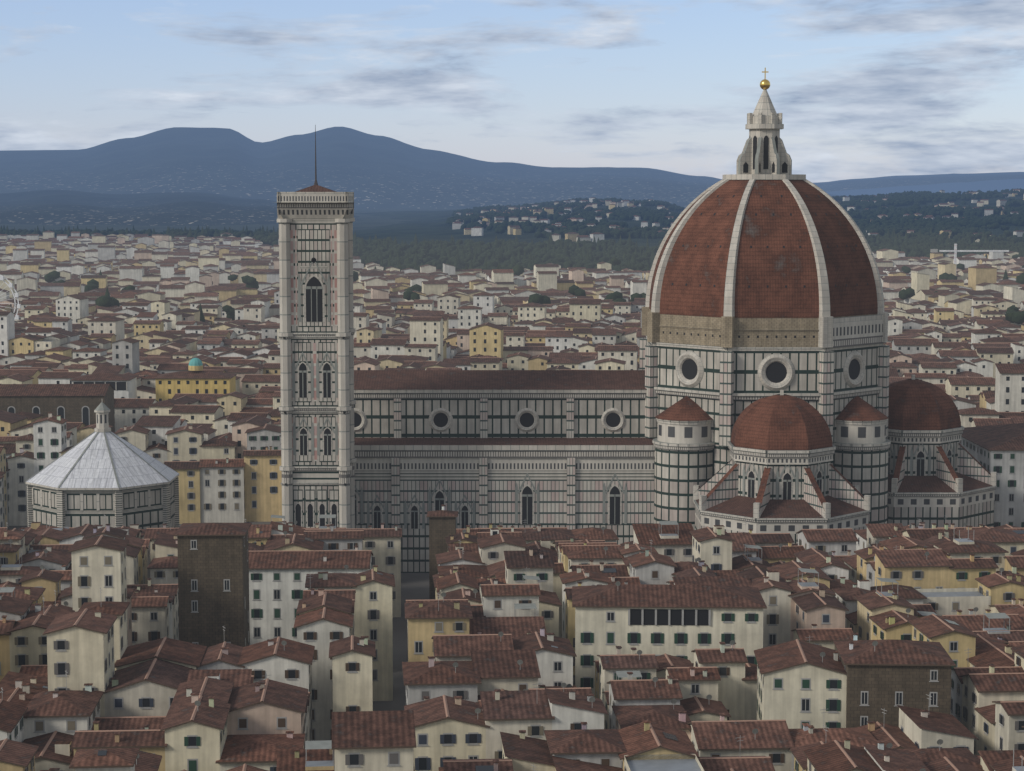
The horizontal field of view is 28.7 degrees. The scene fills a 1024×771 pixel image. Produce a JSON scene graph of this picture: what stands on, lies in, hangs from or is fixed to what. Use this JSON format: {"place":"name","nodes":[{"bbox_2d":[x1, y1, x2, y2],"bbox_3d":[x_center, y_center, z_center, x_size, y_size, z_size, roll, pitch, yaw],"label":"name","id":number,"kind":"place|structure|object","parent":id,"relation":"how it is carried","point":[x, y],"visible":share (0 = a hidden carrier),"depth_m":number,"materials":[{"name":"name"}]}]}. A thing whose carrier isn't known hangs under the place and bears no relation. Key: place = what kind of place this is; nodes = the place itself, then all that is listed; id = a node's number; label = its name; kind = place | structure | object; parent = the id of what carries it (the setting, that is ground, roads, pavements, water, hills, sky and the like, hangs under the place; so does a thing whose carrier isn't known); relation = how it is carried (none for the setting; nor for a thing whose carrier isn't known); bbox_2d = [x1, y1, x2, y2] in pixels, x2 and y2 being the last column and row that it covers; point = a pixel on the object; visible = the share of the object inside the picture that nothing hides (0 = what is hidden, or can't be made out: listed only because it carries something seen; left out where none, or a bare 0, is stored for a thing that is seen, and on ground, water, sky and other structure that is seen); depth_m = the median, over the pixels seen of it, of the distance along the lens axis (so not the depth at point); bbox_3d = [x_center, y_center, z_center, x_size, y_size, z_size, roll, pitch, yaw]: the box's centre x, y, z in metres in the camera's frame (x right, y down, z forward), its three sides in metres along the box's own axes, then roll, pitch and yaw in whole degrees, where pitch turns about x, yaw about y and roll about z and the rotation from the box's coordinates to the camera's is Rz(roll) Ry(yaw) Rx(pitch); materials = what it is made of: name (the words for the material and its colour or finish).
{"place":"outdoors","nodes":[
{"label":"outdoors","id":0,"kind":"place"},
{"bbox_2d":[0,190,359,225],"bbox_3d":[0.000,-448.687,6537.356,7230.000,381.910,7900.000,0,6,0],"label":"hill ridge","id":1,"kind":"structure","parent":0,"point":[57,207],"depth_m":5943.14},
{"bbox_2d":[0,208,472,710],"bbox_3d":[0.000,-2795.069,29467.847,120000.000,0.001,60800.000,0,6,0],"label":"ground","id":2,"kind":"structure","parent":0,"point":[414,586],"depth_m":445.40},
{"bbox_2d":[0,275,20,319],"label":"ferris wheel","id":3,"kind":"object","parent":2,"relation":"on","point":[10,285],"visible":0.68,"depth_m":1000.22,"materials":[{"name":"white paint"}]},
{"bbox_2d":[26,402,178,528],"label":"baptistery","id":4,"kind":"structure","parent":2,"relation":"on","point":[98,474],"depth_m":451.21,"materials":[{"name":"stone"}]},
{"bbox_2d":[272,125,356,528],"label":"campanile","id":5,"kind":"structure","parent":2,"relation":"on","point":[315,221],"depth_m":423.18,"materials":[{"name":"stone"}]},
{"bbox_2d":[0,291,1023,458],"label":"city buildings","id":6,"kind":"structure","parent":2,"relation":"on","point":[971,365],"depth_m":818.48,"materials":[{"name":"paint"}]},
{"bbox_2d":[0,358,1023,728],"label":"buildings","id":7,"kind":"structure","parent":2,"relation":"on","point":[236,588],"depth_m":304.18,"materials":[{"name":"paint"}]},
{"bbox_2d":[0,230,1023,313],"bbox_3d":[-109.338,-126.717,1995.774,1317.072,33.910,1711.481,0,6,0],"label":"city","id":8,"kind":"object","parent":2,"relation":"on","point":[181,272],"visible":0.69,"depth_m":1474.70,"materials":[{"name":"paint"}]},
{"bbox_2d":[22,257,1023,323],"bbox_3d":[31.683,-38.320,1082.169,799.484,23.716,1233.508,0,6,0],"label":"city trees","id":9,"kind":"object","parent":8,"relation":"on","point":[1013,314],"visible":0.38,"depth_m":1215.41,"materials":[{"name":"green plant"}]},
{"bbox_2d":[0,224,1023,272],"bbox_3d":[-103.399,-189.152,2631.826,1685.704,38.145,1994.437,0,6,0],"label":"trees","id":10,"kind":"object","parent":2,"relation":"on","point":[470,254],"visible":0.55,"depth_m":2207.68,"materials":[{"name":"green plant"}]},
{"bbox_2d":[0,412,1023,770],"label":"city","id":11,"kind":"object","parent":2,"relation":"on","point":[102,668],"visible":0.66,"depth_m":287.82,"materials":[{"name":"tile"}]},
{"bbox_2d":[652,396,714,529],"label":"turret","id":12,"kind":"object","parent":2,"relation":"on","point":[683,444],"visible":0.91,"depth_m":438.02,"materials":[{"name":"stone"}]},
{"bbox_2d":[639,306,889,474],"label":"dome drum","id":13,"kind":"object","parent":2,"relation":"on","point":[723,372],"visible":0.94,"depth_m":438.03,"materials":[{"name":"white stone"}]},
{"bbox_2d":[645,174,883,317],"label":"dome","id":14,"kind":"structure","parent":13,"relation":"on","point":[766,245],"depth_m":440.40,"materials":[{"name":"red tile"}]},
{"bbox_2d":[736,68,791,173],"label":"lantern","id":15,"kind":"object","parent":14,"relation":"on","point":[764,151],"visible":0.95,"depth_m":453.27,"materials":[{"name":"white stone"}]},
{"bbox_2d":[693,390,870,543],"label":"apse","id":16,"kind":"structure","parent":2,"relation":"on","point":[790,478],"depth_m":418.51,"materials":[{"name":"stone"}]},
{"bbox_2d":[833,396,890,523],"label":"turret","id":17,"kind":"object","parent":2,"relation":"on","point":[862,443],"visible":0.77,"depth_m":437.84,"materials":[{"name":"stone"}]},
{"bbox_2d":[886,375,996,527],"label":"apse","id":18,"kind":"structure","parent":2,"relation":"on","point":[938,472],"depth_m":452.25,"materials":[{"name":"stone"}]},
{"bbox_2d":[931,244,1008,263],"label":"tower crane","id":19,"kind":"object","parent":2,"relation":"on","point":[955,250],"visible":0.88,"depth_m":1496.84,"materials":[{"name":"white metal"}]},
{"bbox_2d":[0,127,841,207],"bbox_3d":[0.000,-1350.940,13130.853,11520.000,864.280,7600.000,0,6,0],"label":"hill ridge","id":20,"kind":"structure","parent":0,"point":[372,171],"depth_m":11668.42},
{"bbox_2d":[354,370,654,572],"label":"cathedral nave","id":21,"kind":"structure","parent":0,"point":[572,449],"depth_m":445.08,"materials":[{"name":"white stone"}]},
{"bbox_2d":[0,0,1023,182],"label":"sky","id":22,"kind":"structure","parent":0,"point":[861,89],"materials":[{"name":"blue"}]},
{"bbox_2d":[353,195,1023,264],"bbox_3d":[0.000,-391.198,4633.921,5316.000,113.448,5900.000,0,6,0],"label":"hill","id":23,"kind":"structure","parent":0,"point":[432,225],"depth_m":3798.19,"materials":[{"name":"green plant"}]},
{"bbox_2d":[446,188,1023,238],"bbox_3d":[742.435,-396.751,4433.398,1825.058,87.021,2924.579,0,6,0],"label":"hill trees","id":24,"kind":"object","parent":23,"relation":"on","point":[972,221],"visible":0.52,"depth_m":3858.60,"materials":[{"name":"green plant"}]},
{"bbox_2d":[452,189,1023,242],"bbox_3d":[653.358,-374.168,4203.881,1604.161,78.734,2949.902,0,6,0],"label":"hillside houses","id":25,"kind":"structure","parent":23,"relation":"on","point":[513,230],"depth_m":3817.94,"materials":[{"name":"paint"}]},
{"bbox_2d":[814,172,1023,195],"bbox_3d":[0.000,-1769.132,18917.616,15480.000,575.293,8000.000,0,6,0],"label":"hill ridge","id":26,"kind":"structure","parent":0,"point":[982,182],"depth_m":20267.31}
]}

